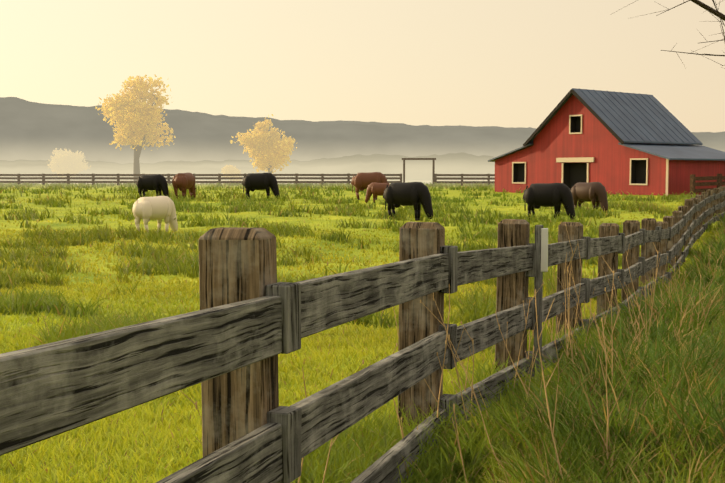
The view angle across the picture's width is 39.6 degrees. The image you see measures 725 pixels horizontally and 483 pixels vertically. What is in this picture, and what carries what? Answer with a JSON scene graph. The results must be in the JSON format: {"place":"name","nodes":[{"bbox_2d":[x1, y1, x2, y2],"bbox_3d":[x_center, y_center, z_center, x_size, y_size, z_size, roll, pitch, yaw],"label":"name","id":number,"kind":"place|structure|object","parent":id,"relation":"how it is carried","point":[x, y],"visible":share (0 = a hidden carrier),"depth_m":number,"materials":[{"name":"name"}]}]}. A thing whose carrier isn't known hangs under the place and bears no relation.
{"place":"outdoors","nodes":[
{"label":"outdoors","id":0,"kind":"place"},
{"bbox_2d":[0,152,494,180],"bbox_3d":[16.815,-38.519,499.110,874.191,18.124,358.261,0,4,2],"label":"mist","id":1,"kind":"object","parent":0,"point":[458,163],"visible":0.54,"depth_m":457.80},
{"bbox_2d":[0,180,698,198],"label":"grass","id":2,"kind":"structure","parent":0,"point":[480,186],"depth_m":75.32,"materials":[{"name":"green plant"}]},
{"bbox_2d":[0,180,724,482],"bbox_3d":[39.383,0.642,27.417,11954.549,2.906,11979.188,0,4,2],"label":"ground","id":3,"kind":"structure","parent":0,"point":[452,194],"depth_m":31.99,"materials":[{"name":"green plant"}]},
{"bbox_2d":[47,148,90,180],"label":"tree","id":4,"kind":"object","parent":3,"relation":"on","point":[65,160],"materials":[{"name":"beige plant"}]},
{"bbox_2d":[95,74,175,180],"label":"tree","id":5,"kind":"object","parent":3,"relation":"on","point":[127,119],"depth_m":115.41,"materials":[{"name":"yellow plant"}]},
{"bbox_2d":[136,174,168,196],"bbox_3d":[-11.221,-2.900,53.900,1.909,1.389,0.829,1,4,17],"label":"black cow","id":6,"kind":"object","parent":3,"relation":"on","point":[156,182],"visible":0.92,"depth_m":53.59},
{"bbox_2d":[133,196,177,232],"bbox_3d":[-5.974,-0.761,29.129,0.663,1.111,1.527,3,5,40],"label":"cream calf","id":7,"kind":"object","parent":3,"relation":"on","point":[148,209],"visible":0.88,"depth_m":28.83,"materials":[{"name":"beige"}]},
{"bbox_2d":[172,173,195,198],"bbox_3d":[-9.512,-2.970,54.077,0.870,1.458,2.004,1,4,17],"label":"brown cow","id":8,"kind":"object","parent":3,"relation":"on","point":[183,182],"visible":0.85,"depth_m":53.42},
{"bbox_2d":[221,165,241,180],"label":"bush","id":9,"kind":"object","parent":3,"relation":"on","point":[229,169],"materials":[{"name":"beige plant"}]},
{"bbox_2d":[242,173,279,199],"bbox_3d":[-5.468,-2.950,54.145,2.062,1.500,0.895,0,4,7],"label":"black cow","id":10,"kind":"object","parent":3,"relation":"on","point":[252,182],"visible":0.94,"depth_m":53.84},
{"bbox_2d":[230,114,297,172],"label":"tree","id":11,"kind":"object","parent":3,"relation":"on","point":[272,148],"depth_m":120.77,"materials":[{"name":"yellow plant"}]},
{"bbox_2d":[0,186,724,482],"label":"fence","id":12,"kind":"object","parent":3,"relation":"on","point":[239,331],"visible":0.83,"depth_m":3.18,"materials":[{"name":"grey wood"}]},
{"bbox_2d":[0,212,724,284],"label":"grass","id":13,"kind":"structure","parent":3,"relation":"on","point":[166,259],"depth_m":23.36,"materials":[{"name":"green plant"}]},
{"bbox_2d":[0,192,724,231],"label":"grass","id":14,"kind":"structure","parent":3,"relation":"on","point":[348,210],"depth_m":39.31,"materials":[{"name":"green plant"}]},
{"bbox_2d":[0,158,724,196],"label":"fences","id":15,"kind":"object","parent":3,"relation":"on","point":[719,178],"visible":0.52,"depth_m":100.46,"materials":[{"name":"brown wood"}]},
{"bbox_2d":[351,172,387,199],"bbox_3d":[0.422,-2.946,53.527,2.062,1.500,0.895,0,4,-4],"label":"brown cow","id":16,"kind":"object","parent":3,"relation":"on","point":[361,181],"visible":0.58,"depth_m":53.17},
{"bbox_2d":[365,182,389,203],"bbox_3d":[0.825,-2.357,49.079,1.432,1.041,0.622,1,4,12],"label":"brown calf","id":17,"kind":"object","parent":3,"relation":"on","point":[375,189],"visible":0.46,"depth_m":48.90},
{"bbox_2d":[383,182,433,220],"bbox_3d":[1.598,-1.410,35.247,1.871,1.361,0.812,2,4,24],"label":"black cow","id":18,"kind":"object","parent":3,"relation":"on","point":[416,195],"visible":0.96,"depth_m":34.92},
{"bbox_2d":[180,225,724,482],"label":"dry weeds","id":19,"kind":"object","parent":3,"relation":"on","point":[567,345],"visible":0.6,"depth_m":5.57,"materials":[{"name":"brown plant"}]},
{"bbox_2d":[523,183,575,219],"bbox_3d":[6.497,-1.368,35.079,1.871,1.361,0.812,2,4,26],"label":"black cow","id":20,"kind":"object","parent":3,"relation":"on","point":[539,195],"visible":0.9,"depth_m":34.76},
{"bbox_2d":[571,182,607,210],"bbox_3d":[9.101,-1.749,40.346,0.762,1.278,1.756,-3,5,-40],"label":"dark brown cow","id":21,"kind":"object","parent":3,"relation":"on","point":[595,193],"visible":0.77,"depth_m":39.99,"materials":[{"name":"brown"}]},
{"bbox_2d":[488,88,724,195],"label":"barn","id":22,"kind":"structure","parent":3,"relation":"on","point":[628,143],"depth_m":64.77,"materials":[{"name":"red wood"}]},
{"bbox_2d":[612,0,724,68],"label":"tree branches","id":23,"kind":"object","parent":3,"relation":"on","point":[716,12],"visible":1,"depth_m":29.22,"materials":[{"name":"brown plant"}]},
{"bbox_2d":[0,314,724,482],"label":"grass","id":24,"kind":"structure","parent":0,"point":[667,423],"depth_m":4.61,"materials":[{"name":"green plant"}]},
{"bbox_2d":[0,97,724,163],"bbox_3d":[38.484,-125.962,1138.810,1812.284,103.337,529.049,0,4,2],"label":"hills","id":25,"kind":"structure","parent":0,"point":[29,130],"depth_m":1179.55,"materials":[{"name":"grey"}]},
{"bbox_2d":[0,275,724,416],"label":"grass","id":26,"kind":"structure","parent":0,"point":[343,344],"depth_m":8.20,"materials":[{"name":"green plant"}]},
{"bbox_2d":[0,0,724,132],"label":"sky","id":27,"kind":"structure","parent":0,"point":[500,63],"materials":[{"name":"beige"}]}
]}

